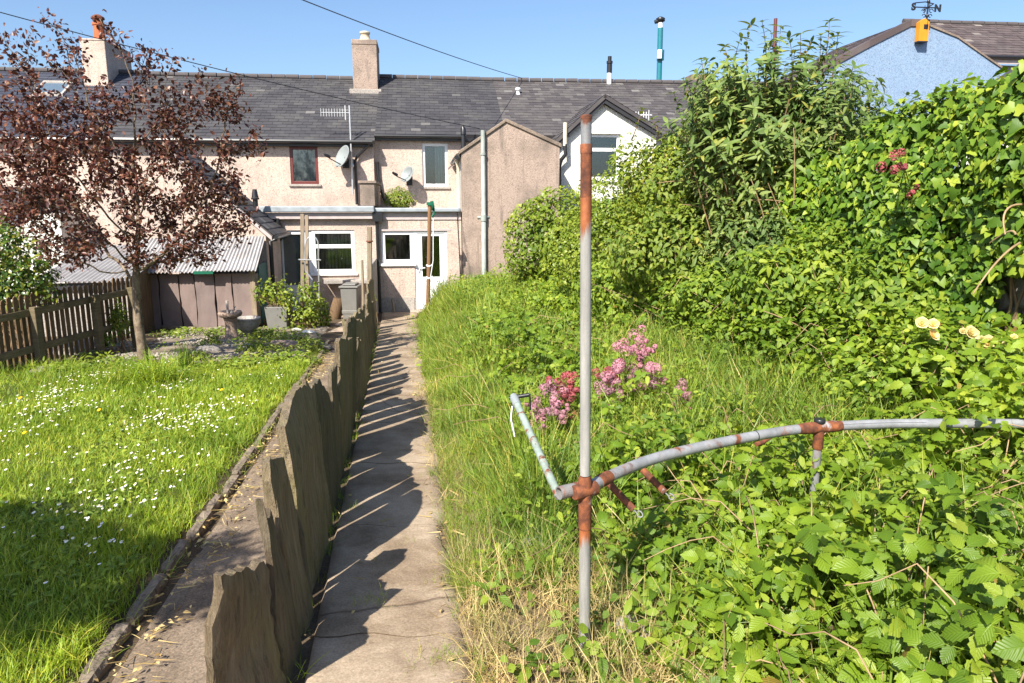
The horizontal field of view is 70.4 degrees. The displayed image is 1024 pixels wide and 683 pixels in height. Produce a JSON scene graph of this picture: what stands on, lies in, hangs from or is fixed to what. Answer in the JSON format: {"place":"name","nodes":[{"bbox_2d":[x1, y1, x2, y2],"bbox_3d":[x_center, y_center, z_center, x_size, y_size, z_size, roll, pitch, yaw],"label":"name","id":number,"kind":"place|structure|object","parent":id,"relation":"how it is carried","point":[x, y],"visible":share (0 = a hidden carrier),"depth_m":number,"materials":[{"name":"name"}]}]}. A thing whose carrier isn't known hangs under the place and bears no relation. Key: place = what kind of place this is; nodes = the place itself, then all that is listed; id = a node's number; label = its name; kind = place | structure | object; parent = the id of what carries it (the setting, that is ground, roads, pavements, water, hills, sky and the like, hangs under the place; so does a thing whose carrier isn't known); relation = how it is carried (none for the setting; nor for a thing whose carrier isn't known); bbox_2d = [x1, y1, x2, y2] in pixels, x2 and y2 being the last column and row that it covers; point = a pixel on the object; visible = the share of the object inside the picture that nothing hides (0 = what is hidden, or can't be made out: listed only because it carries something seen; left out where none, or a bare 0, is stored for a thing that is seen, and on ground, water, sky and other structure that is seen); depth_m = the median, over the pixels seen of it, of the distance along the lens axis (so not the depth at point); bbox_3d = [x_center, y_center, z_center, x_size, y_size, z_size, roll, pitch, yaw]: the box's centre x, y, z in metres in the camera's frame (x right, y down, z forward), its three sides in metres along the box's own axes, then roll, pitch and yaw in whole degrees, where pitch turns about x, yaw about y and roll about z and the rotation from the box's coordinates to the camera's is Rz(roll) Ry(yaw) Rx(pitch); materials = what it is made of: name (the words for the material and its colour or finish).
{"place":"outdoors","nodes":[
{"label":"outdoors","id":0,"kind":"place"},
{"bbox_2d":[0,67,146,306],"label":"terraced house","id":1,"kind":"structure","parent":0,"point":[52,82],"depth_m":21.05,"materials":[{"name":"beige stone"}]},
{"bbox_2d":[112,336,341,682],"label":"side path","id":2,"kind":"structure","parent":0,"point":[187,664],"depth_m":3.64,"materials":[{"name":"concrete"}]},
{"bbox_2d":[80,14,381,310],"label":"terraced house","id":3,"kind":"structure","parent":0,"point":[295,173],"depth_m":21.37,"materials":[{"name":"paint"}]},
{"bbox_2d":[281,230,313,310],"bbox_3d":[-5.708,-1.880,19.283,0.846,2.131,0.150,-1,11,-7],"label":"door","id":4,"kind":"structure","parent":3,"relation":"in","point":[290,245],"depth_m":19.26,"materials":[{"name":"white plastic"}]},
{"bbox_2d":[289,147,320,186],"bbox_3d":[-6.145,-5.233,21.613,1.407,1.674,0.710,-1,11,-7],"label":"window","id":5,"kind":"structure","parent":3,"relation":"in","point":[303,160],"depth_m":21.44,"materials":[{"name":"brown glass"}]},
{"bbox_2d":[311,230,357,275],"bbox_3d":[-4.757,-2.434,19.475,1.705,1.722,0.720,-1,11,-7],"label":"window","id":6,"kind":"structure","parent":3,"relation":"in","point":[336,247],"depth_m":19.32,"materials":[{"name":"white plastic"}]},
{"bbox_2d":[324,145,348,167],"bbox_3d":[-5.048,-5.368,21.018,0.699,0.633,0.781,-1,11,-7],"label":"satellite dish","id":7,"kind":"object","parent":3,"relation":"attached to","point":[341,159],"visible":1,"depth_m":21.08,"materials":[{"name":"grey metal"}]},
{"bbox_2d":[320,105,353,193],"bbox_3d":[-5.082,-5.581,21.208,0.870,2.505,0.323,-1,11,-7],"label":"roof aerial","id":8,"kind":"object","parent":3,"relation":"attached to","point":[342,112],"visible":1,"depth_m":20.97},
{"bbox_2d":[0,329,494,682],"bbox_3d":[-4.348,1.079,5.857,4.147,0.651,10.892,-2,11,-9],"label":"lawn","id":9,"kind":"structure","parent":0,"point":[65,505],"depth_m":5.16,"materials":[{"name":"plant"}]},
{"bbox_2d":[4,354,101,388],"bbox_3d":[-5.883,0.386,9.244,1.166,0.334,1.462,0,11,0],"label":"grass tuft","id":10,"kind":"object","parent":9,"relation":"on","point":[72,372],"visible":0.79,"depth_m":9.35,"materials":[{"name":"plant"}]},
{"bbox_2d":[55,353,155,386],"bbox_3d":[-4.924,0.351,9.257,1.506,0.382,1.286,5,12,24],"label":"grass tuft","id":11,"kind":"object","parent":9,"relation":"on","point":[111,376],"visible":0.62,"depth_m":9.19,"materials":[{"name":"plant"}]},
{"bbox_2d":[0,360,281,583],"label":"daisies","id":12,"kind":"object","parent":9,"relation":"on","point":[116,504],"visible":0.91,"depth_m":6.10,"materials":[{"name":"white plant"}]},
{"bbox_2d":[83,346,215,388],"bbox_3d":[-4.459,0.294,9.293,1.956,0.465,1.747,-8,13,-35],"label":"grass tuft","id":13,"kind":"object","parent":9,"relation":"on","point":[151,377],"visible":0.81,"depth_m":9.13,"materials":[{"name":"plant"}]},
{"bbox_2d":[0,361,302,682],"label":"lawn weeds","id":14,"kind":"object","parent":9,"relation":"on","point":[109,563],"visible":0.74,"depth_m":4.87,"materials":[{"name":"green plant"}]},
{"bbox_2d":[171,339,202,368],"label":"iris clump","id":15,"kind":"object","parent":9,"relation":"on","point":[183,356],"visible":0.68,"depth_m":10.37,"materials":[{"name":"green plant"}]},
{"bbox_2d":[329,316,347,331],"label":"patio","id":16,"kind":"structure","parent":0,"point":[339,329],"depth_m":16.03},
{"bbox_2d":[307,296,333,325],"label":"garden bush","id":17,"kind":"object","parent":16,"relation":"on","point":[325,321],"visible":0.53,"depth_m":16.28,"materials":[{"name":"green plant"}]},
{"bbox_2d":[338,282,360,319],"bbox_3d":[-3.957,-0.972,17.860,0.470,0.938,0.590,0,11,0],"label":"wheelie bin","id":18,"kind":"object","parent":16,"relation":"on","point":[351,297],"visible":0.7,"depth_m":17.62,"materials":[{"name":"grey plastic"}]},
{"bbox_2d":[366,227,372,281],"bbox_3d":[-3.251,-1.452,16.623,0.192,2.332,0.156,0,11,0],"label":"fence post","id":19,"kind":"object","parent":16,"relation":"on","point":[369,241],"visible":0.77,"depth_m":16.47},
{"bbox_2d":[305,312,468,682],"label":"path","id":20,"kind":"structure","parent":0,"point":[397,569],"depth_m":4.10,"materials":[{"name":"concrete"}]},
{"bbox_2d":[255,499,302,682],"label":"slate slab","id":21,"kind":"structure","parent":20,"relation":"on","point":[286,627],"depth_m":2.92,"materials":[{"name":"stone"}]},
{"bbox_2d":[261,457,313,635],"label":"slate slab","id":22,"kind":"structure","parent":20,"relation":"on","point":[278,496],"depth_m":3.23,"materials":[{"name":"stone"}]},
{"bbox_2d":[276,385,328,591],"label":"slate slab","id":23,"kind":"structure","parent":20,"relation":"on","point":[297,434],"depth_m":3.79,"materials":[{"name":"stone"}]},
{"bbox_2d":[295,508,313,603],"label":"slate slab","id":24,"kind":"structure","parent":20,"relation":"on","point":[302,544],"depth_m":3.55,"materials":[{"name":"stone"}]},
{"bbox_2d":[302,379,332,532],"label":"slate slab","id":25,"kind":"structure","parent":20,"relation":"on","point":[311,388],"depth_m":4.46,"materials":[{"name":"stone"}]},
{"bbox_2d":[309,378,340,514],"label":"slate slab","id":26,"kind":"structure","parent":20,"relation":"on","point":[327,426],"depth_m":4.83,"materials":[{"name":"stone"}]},
{"bbox_2d":[328,362,343,479],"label":"slate slab","id":27,"kind":"structure","parent":20,"relation":"on","point":[332,384],"depth_m":5.42,"materials":[{"name":"stone"}]},
{"bbox_2d":[334,335,352,462],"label":"slate slab","id":28,"kind":"structure","parent":20,"relation":"on","point":[343,344],"depth_m":5.98,"materials":[{"name":"stone"}]},
{"bbox_2d":[341,316,366,394],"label":"slate slab","id":29,"kind":"structure","parent":20,"relation":"on","point":[362,365],"depth_m":8.71,"materials":[{"name":"stone"}]},
{"bbox_2d":[355,337,360,401],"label":"slate slab","id":30,"kind":"structure","parent":20,"relation":"on","point":[358,364],"depth_m":7.52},
{"bbox_2d":[353,312,369,380],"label":"slate slab","id":31,"kind":"structure","parent":20,"relation":"on","point":[358,315],"depth_m":9.70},
{"bbox_2d":[365,293,373,351],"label":"slate slab","id":32,"kind":"structure","parent":20,"relation":"on","point":[367,303],"depth_m":12.32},
{"bbox_2d":[304,326,459,637],"bbox_3d":[-1.642,0.490,9.845,0.694,0.858,13.512,-2,11,-9],"label":"path joint","id":33,"kind":"object","parent":20,"relation":"on","point":[379,525],"visible":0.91,"depth_m":4.53,"materials":[{"name":"concrete"}]},
{"bbox_2d":[0,0,1023,92],"label":"sky","id":34,"kind":"structure","parent":0,"point":[529,39],"materials":[{"name":"blue"}]},
{"bbox_2d":[6,312,1019,682],"bbox_3d":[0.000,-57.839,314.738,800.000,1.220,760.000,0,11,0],"label":"ground","id":35,"kind":"structure","parent":0,"point":[128,646],"depth_m":3.92,"materials":[{"name":"soil"}]},
{"bbox_2d":[0,201,29,351],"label":"red shrub","id":36,"kind":"object","parent":35,"relation":"on","point":[12,221],"visible":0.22,"depth_m":11.86,"materials":[{"name":"purple plant"}]},
{"bbox_2d":[0,209,66,362],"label":"spotted laurel","id":37,"kind":"object","parent":35,"relation":"on","point":[21,275],"visible":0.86,"depth_m":10.66,"materials":[{"name":"green plant"}]},
{"bbox_2d":[0,277,143,371],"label":"picket fence","id":38,"kind":"object","parent":35,"relation":"on","point":[39,346],"visible":0.71,"depth_m":11.07,"materials":[{"name":"brown wood"}]},
{"bbox_2d":[34,244,167,336],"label":"garden shed","id":39,"kind":"structure","parent":35,"relation":"on","point":[91,274],"depth_m":14.88,"materials":[{"name":"grey wood"}]},
{"bbox_2d":[78,622,131,682],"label":"edging stone","id":40,"kind":"object","parent":35,"relation":"on","point":[99,668],"visible":0.92,"depth_m":3.07,"materials":[{"name":"stone"}]},
{"bbox_2d":[0,7,274,364],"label":"purple leaf tree","id":41,"kind":"object","parent":35,"relation":"on","point":[100,153],"visible":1,"depth_m":9.79,"materials":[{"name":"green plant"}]},
{"bbox_2d":[126,573,167,624],"bbox_3d":[-1.822,1.288,3.628,0.087,0.106,0.491,-2,11,-8],"label":"edging stone","id":42,"kind":"object","parent":35,"relation":"on","point":[155,589],"visible":0.81,"depth_m":3.56,"materials":[{"name":"stone"}]},
{"bbox_2d":[24,324,320,371],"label":"ground weeds","id":43,"kind":"object","parent":35,"relation":"on","point":[306,347],"visible":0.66,"depth_m":11.83,"materials":[{"name":"green plant"}]},
{"bbox_2d":[160,539,189,572],"bbox_3d":[-1.901,1.220,4.107,0.081,0.103,0.422,-2,11,-10],"label":"edging stone","id":44,"kind":"object","parent":35,"relation":"on","point":[183,544],"visible":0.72,"depth_m":4.06,"materials":[{"name":"stone"}]},
{"bbox_2d":[131,236,268,328],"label":"garden shed","id":45,"kind":"structure","parent":35,"relation":"on","point":[200,296],"depth_m":15.80,"materials":[{"name":"brown wood"}]},
{"bbox_2d":[186,511,213,540],"bbox_3d":[-1.960,1.166,4.564,0.086,0.107,0.443,-2,11,-9],"label":"edging stone","id":46,"kind":"object","parent":35,"relation":"on","point":[195,528],"visible":0.86,"depth_m":4.51,"materials":[{"name":"stone"}]},
{"bbox_2d":[206,493,223,513],"bbox_3d":[-2.036,1.115,4.964,0.072,0.087,0.306,-2,11,-10],"label":"edging stone","id":47,"kind":"object","parent":35,"relation":"on","point":[213,504],"visible":0.84,"depth_m":4.92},
{"bbox_2d":[106,326,328,363],"bbox_3d":[-5.128,0.054,13.551,3.160,0.486,5.974,-2,11,-9],"label":"gravel bed","id":48,"kind":"object","parent":35,"relation":"on","point":[171,347],"visible":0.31,"depth_m":12.69,"materials":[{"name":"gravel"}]},
{"bbox_2d":[105,297,133,352],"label":"weed clump","id":49,"kind":"object","parent":48,"relation":"on","point":[120,327],"visible":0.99,"depth_m":12.01,"materials":[{"name":"green plant"}]},
{"bbox_2d":[217,300,241,339],"bbox_3d":[-5.345,-0.388,13.772,0.450,0.770,0.443,0,11,0],"label":"birdbath","id":50,"kind":"object","parent":48,"relation":"on","point":[228,316],"visible":0.94,"depth_m":13.70,"materials":[{"name":"stone"}]},
{"bbox_2d":[236,316,260,336],"bbox_3d":[-5.178,-0.247,14.206,0.520,0.450,0.520,0,11,0],"label":"plant urn","id":51,"kind":"object","parent":48,"relation":"on","point":[245,325],"visible":0.64,"depth_m":14.04,"materials":[{"name":"stone"}]},
{"bbox_2d":[234,337,275,351],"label":"weed clump","id":52,"kind":"object","parent":48,"relation":"on","point":[255,344],"visible":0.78,"depth_m":12.16,"materials":[{"name":"green plant"}]},
{"bbox_2d":[264,303,292,328],"bbox_3d":[-5.059,-0.536,15.780,0.488,0.553,0.459,0,11,0],"label":"square planter","id":53,"kind":"object","parent":48,"relation":"on","point":[273,314],"visible":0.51,"depth_m":15.57,"materials":[{"name":"concrete"}]},
{"bbox_2d":[249,272,300,309],"bbox_3d":[-5.128,-1.073,15.562,1.032,0.788,0.837,7,13,33],"label":"rose bush","id":54,"kind":"object","parent":53,"relation":"in","point":[269,289],"visible":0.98,"depth_m":15.52,"materials":[{"name":"green plant"}]},
{"bbox_2d":[259,349,323,365],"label":"weed clump","id":55,"kind":"object","parent":48,"relation":"on","point":[293,357],"visible":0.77,"depth_m":10.98,"materials":[{"name":"green plant"}]},
{"bbox_2d":[279,272,326,328],"bbox_3d":[-4.537,-0.862,15.612,1.008,1.244,0.944,0,11,0],"label":"garden bush","id":56,"kind":"object","parent":48,"relation":"on","point":[310,314],"visible":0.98,"depth_m":15.61,"materials":[{"name":"green plant"}]},
{"bbox_2d":[161,144,290,320],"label":"outbuilding","id":57,"kind":"structure","parent":35,"relation":"on","point":[272,231],"depth_m":17.14,"materials":[{"name":"stone"}]},
{"bbox_2d":[222,475,240,496],"bbox_3d":[-2.070,1.069,5.340,0.090,0.106,0.394,-2,11,-9],"label":"edging stone","id":58,"kind":"object","parent":35,"relation":"on","point":[231,482],"visible":0.8,"depth_m":5.27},
{"bbox_2d":[205,352,267,367],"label":"weed clump","id":59,"kind":"object","parent":35,"relation":"on","point":[235,362],"visible":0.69,"depth_m":10.55,"materials":[{"name":"green plant"}]},
{"bbox_2d":[231,456,250,475],"bbox_3d":[-2.162,1.011,5.791,0.093,0.112,0.461,-2,11,-9],"label":"edging stone","id":60,"kind":"object","parent":35,"relation":"on","point":[238,468],"visible":0.76,"depth_m":5.71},
{"bbox_2d":[204,558,285,682],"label":"slate slab","id":61,"kind":"structure","parent":35,"relation":"on","point":[241,645],"depth_m":2.62,"materials":[{"name":"stone"}]},
{"bbox_2d":[300,214,308,319],"bbox_3d":[-5.031,-1.768,17.596,0.308,2.618,0.080,0,11,0],"label":"timber post","id":62,"kind":"object","parent":35,"relation":"on","point":[304,234],"visible":0.59,"depth_m":17.48,"materials":[{"name":"wood"}]},
{"bbox_2d":[329,297,341,318],"bbox_3d":[-4.380,-0.812,18.074,0.460,0.596,0.330,0,11,0],"label":"pot","id":63,"kind":"object","parent":35,"relation":"on","point":[336,307],"visible":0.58,"depth_m":17.94,"materials":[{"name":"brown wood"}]},
{"bbox_2d":[348,316,356,425],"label":"slate slab","id":64,"kind":"structure","parent":35,"relation":"on","point":[352,319],"depth_m":7.17,"materials":[{"name":"stone"}]},
{"bbox_2d":[366,258,378,317],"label":"boundary wall","id":65,"kind":"structure","parent":35,"relation":"on","point":[374,269],"depth_m":18.58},
{"bbox_2d":[349,31,561,312],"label":"terraced house","id":66,"kind":"structure","parent":35,"relation":"on","point":[476,185],"depth_m":19.66,"materials":[{"name":"paint"}]},
{"bbox_2d":[0,12,479,128],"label":"overhead cable","id":67,"kind":"object","parent":66,"relation":"attached to","point":[240,74],"visible":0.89,"depth_m":17.71,"materials":[{"name":"black plastic"}]},
{"bbox_2d":[380,231,415,265],"bbox_3d":[-3.090,-2.573,19.662,1.453,1.460,0.730,-1,11,-7],"label":"window","id":68,"kind":"structure","parent":66,"relation":"in","point":[393,243],"depth_m":19.88,"materials":[{"name":"white plastic"}]},
{"bbox_2d":[383,186,417,207],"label":"roof bush","id":69,"kind":"object","parent":66,"relation":"on","point":[395,200],"visible":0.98,"depth_m":20.04,"materials":[{"name":"green plant"}]},
{"bbox_2d":[392,166,412,184],"bbox_3d":[-3.127,-4.918,21.487,0.470,0.550,0.992,3,11,18],"label":"satellite dish","id":70,"kind":"object","parent":66,"relation":"attached to","point":[406,174],"visible":1,"depth_m":21.59,"materials":[{"name":"grey metal"}]},
{"bbox_2d":[407,233,444,308],"bbox_3d":[-2.215,-2.002,19.888,1.280,2.265,0.676,-1,11,-7],"label":"door","id":71,"kind":"structure","parent":66,"relation":"in","point":[438,268],"depth_m":19.75,"materials":[{"name":"white plastic"}]},
{"bbox_2d":[421,143,449,188],"bbox_3d":[-2.369,-5.410,22.297,1.372,1.884,0.750,-1,11,-7],"label":"window","id":72,"kind":"structure","parent":66,"relation":"in","point":[434,155],"depth_m":22.19,"materials":[{"name":"white plastic"}]},
{"bbox_2d":[423,313,577,682],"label":"soil verge","id":73,"kind":"structure","parent":35,"relation":"on","point":[521,626],"depth_m":3.35,"materials":[{"name":"soil"}]},
{"bbox_2d":[426,201,434,308],"bbox_3d":[-2.055,-2.081,18.206,0.298,2.851,0.245,0,11,0],"label":"clothes post","id":74,"kind":"object","parent":73,"relation":"on","point":[431,206],"visible":0.98,"depth_m":18.14,"materials":[{"name":"brown wood"}]},
{"bbox_2d":[72,283,984,682],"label":"dry litter","id":75,"kind":"object","parent":73,"relation":"on","point":[504,649],"visible":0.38,"depth_m":3.30,"materials":[{"name":"plant"}]},
{"bbox_2d":[523,379,569,445],"bbox_3d":[0.266,0.637,5.640,0.360,0.655,0.467,0,11,0],"label":"valerian","id":76,"kind":"object","parent":35,"relation":"on","point":[553,403],"visible":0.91,"depth_m":5.56,"materials":[{"name":"pink plant"}]},
{"bbox_2d":[500,185,610,291],"bbox_3d":[1.029,-1.960,14.912,2.064,2.480,3.073,-7,13,-31],"label":"ivy bush","id":77,"kind":"object","parent":35,"relation":"on","point":[537,231],"visible":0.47,"depth_m":14.68,"materials":[{"name":"green plant"}]},
{"bbox_2d":[545,371,579,431],"bbox_3d":[0.412,0.563,5.847,0.239,0.682,0.355,-7,13,-34],"label":"valerian","id":78,"kind":"object","parent":35,"relation":"on","point":[572,389],"visible":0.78,"depth_m":5.76,"materials":[{"name":"pink plant"}]},
{"bbox_2d":[578,114,591,659],"bbox_3d":[0.297,0.383,2.928,0.085,2.494,0.057,0,11,0],"label":"clothes pole","id":79,"kind":"object","parent":35,"relation":"on","point":[585,511],"visible":1,"depth_m":2.86,"materials":[{"name":"metal"}]},
{"bbox_2d":[535,161,670,299],"bbox_3d":[1.767,-1.671,12.110,2.211,2.728,2.667,10,14,41],"label":"hedge shrub","id":80,"kind":"object","parent":35,"relation":"on","point":[612,222],"visible":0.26,"depth_m":11.80,"materials":[{"name":"green plant"}]},
{"bbox_2d":[593,365,626,423],"bbox_3d":[0.788,0.519,6.015,0.307,0.654,0.350,5,12,23],"label":"valerian","id":81,"kind":"object","parent":35,"relation":"on","point":[611,374],"visible":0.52,"depth_m":5.96,"materials":[{"name":"pink plant"}]},
{"bbox_2d":[610,325,657,399],"bbox_3d":[1.000,0.312,6.318,0.383,0.926,0.427,-3,11,-17],"label":"valerian","id":82,"kind":"object","parent":35,"relation":"on","point":[618,362],"visible":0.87,"depth_m":6.22,"materials":[{"name":"pink plant"}]},
{"bbox_2d":[625,361,668,422],"bbox_3d":[1.135,0.476,6.109,0.361,0.653,0.424,0,11,0],"label":"valerian","id":83,"kind":"object","parent":35,"relation":"on","point":[652,366],"visible":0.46,"depth_m":6.01,"materials":[{"name":"pink plant"}]},
{"bbox_2d":[493,56,811,224],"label":"terraced house","id":84,"kind":"structure","parent":35,"relation":"on","point":[556,109],"depth_m":23.31,"materials":[{"name":"stone"}]},
{"bbox_2d":[303,0,520,77],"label":"overhead cable","id":85,"kind":"object","parent":84,"relation":"attached to","point":[402,38],"visible":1,"depth_m":16.75,"materials":[{"name":"black plastic"}]},
{"bbox_2d":[592,134,619,181],"bbox_3d":[2.694,-5.392,21.344,1.092,1.382,0.250,-1,11,-7],"label":"window","id":86,"kind":"structure","parent":84,"relation":"in","point":[601,143],"depth_m":21.41,"materials":[{"name":"white plastic"}]},
{"bbox_2d":[654,17,664,80],"bbox_3d":[7.673,-10.718,38.644,0.541,12.344,0.551,-8,13,-36],"label":"camera mast","id":87,"kind":"object","parent":35,"relation":"on","point":[660,50],"visible":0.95,"depth_m":37.63,"materials":[{"name":"metal"}]},
{"bbox_2d":[599,88,750,323],"bbox_3d":[2.333,-1.737,9.805,2.377,3.551,3.013,0,11,0],"label":"leafy shrub","id":88,"kind":"object","parent":35,"relation":"on","point":[655,219],"visible":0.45,"depth_m":9.26,"materials":[{"name":"green plant"}]},
{"bbox_2d":[407,267,1023,682],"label":"long grass","id":89,"kind":"structure","parent":35,"relation":"on","point":[437,345],"depth_m":5.26,"materials":[{"name":"plant"}]},
{"bbox_2d":[409,248,1023,682],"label":"weed cover","id":90,"kind":"object","parent":35,"relation":"on","point":[1009,674],"visible":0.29,"depth_m":3.84,"materials":[{"name":"green plant"}]},
{"bbox_2d":[420,231,1023,682],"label":"bramble thicket","id":91,"kind":"object","parent":35,"relation":"on","point":[852,563],"visible":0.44,"depth_m":3.47,"materials":[{"name":"green plant"}]},
{"bbox_2d":[564,216,954,378],"bbox_3d":[2.728,-0.604,8.574,2.343,1.765,5.990,-4,12,-21],"label":"bramble heap","id":92,"kind":"object","parent":35,"relation":"on","point":[751,285],"visible":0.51,"depth_m":6.95,"materials":[{"name":"green plant"}]},
{"bbox_2d":[661,17,912,296],"bbox_3d":[2.941,-1.690,8.323,2.527,3.931,2.781,0,11,0],"label":"buddleia","id":93,"kind":"object","parent":35,"relation":"on","point":[748,137],"visible":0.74,"depth_m":7.90,"materials":[{"name":"green plant"}]},
{"bbox_2d":[555,417,1023,512],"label":"pipe rail","id":94,"kind":"object","parent":35,"relation":"on","point":[818,427],"visible":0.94,"depth_m":3.70,"materials":[{"name":"grey metal"}]},
{"bbox_2d":[509,393,558,499],"bbox_3d":[0.102,0.525,3.838,0.145,0.308,0.882,-2,11,-9],"label":"painted pipe","id":95,"kind":"object","parent":94,"relation":"attached to","point":[514,399],"visible":0.91,"depth_m":3.85,"materials":[{"name":"metal"}]},
{"bbox_2d":[607,482,642,517],"bbox_3d":[0.513,0.720,3.341,0.191,0.163,0.036,5,12,26],"label":"hanging tube","id":96,"kind":"object","parent":94,"relation":"hanging from","point":[618,493],"visible":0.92,"depth_m":3.33,"materials":[{"name":"metal"}]},
{"bbox_2d":[640,468,674,499],"bbox_3d":[0.700,0.684,3.496,0.176,0.139,0.035,6,13,30],"label":"hanging tube","id":97,"kind":"object","parent":94,"relation":"hanging from","point":[654,481],"visible":0.99,"depth_m":3.49,"materials":[{"name":"metal"}]},
{"bbox_2d":[807,184,1023,331],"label":"garden wall","id":98,"kind":"structure","parent":35,"relation":"on","point":[1004,301],"depth_m":5.41,"materials":[{"name":"stone"}]},
{"bbox_2d":[657,128,1022,343],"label":"dead canes","id":99,"kind":"object","parent":98,"relation":"on","point":[758,199],"visible":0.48,"depth_m":7.47,"materials":[{"name":"plant"}]},
{"bbox_2d":[756,51,1023,453],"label":"ivy","id":100,"kind":"object","parent":98,"relation":"attached to","point":[934,141],"visible":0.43,"depth_m":5.71,"materials":[{"name":"green plant"}]},
{"bbox_2d":[875,148,919,210],"bbox_3d":[2.985,-1.239,5.566,0.434,0.468,0.244,-9,14,-40],"label":"valerian","id":101,"kind":"object","parent":98,"relation":"attached to","point":[900,166],"visible":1,"depth_m":5.55,"materials":[{"name":"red plant"}]},
{"bbox_2d":[881,316,1023,416],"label":"rose bush","id":102,"kind":"object","parent":35,"relation":"on","point":[970,331],"visible":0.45,"depth_m":4.90,"materials":[{"name":"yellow plant"}]},
{"bbox_2d":[768,19,1023,173],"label":"gable ended house","id":103,"kind":"structure","parent":0,"point":[897,59],"depth_m":22.30,"materials":[{"name":"paint"}]},
{"bbox_2d":[914,18,929,42],"bbox_3d":[12.384,-9.379,21.893,0.306,0.676,0.185,-1,11,-7],"label":"bird box","id":104,"kind":"object","parent":103,"relation":"attached to","point":[922,31],"visible":1,"depth_m":21.83,"materials":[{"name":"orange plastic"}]},
{"bbox_2d":[911,0,941,19],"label":"weathervane","id":105,"kind":"object","parent":103,"relation":"on","point":[928,7],"visible":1,"depth_m":21.81,"materials":[{"name":"black metal"}]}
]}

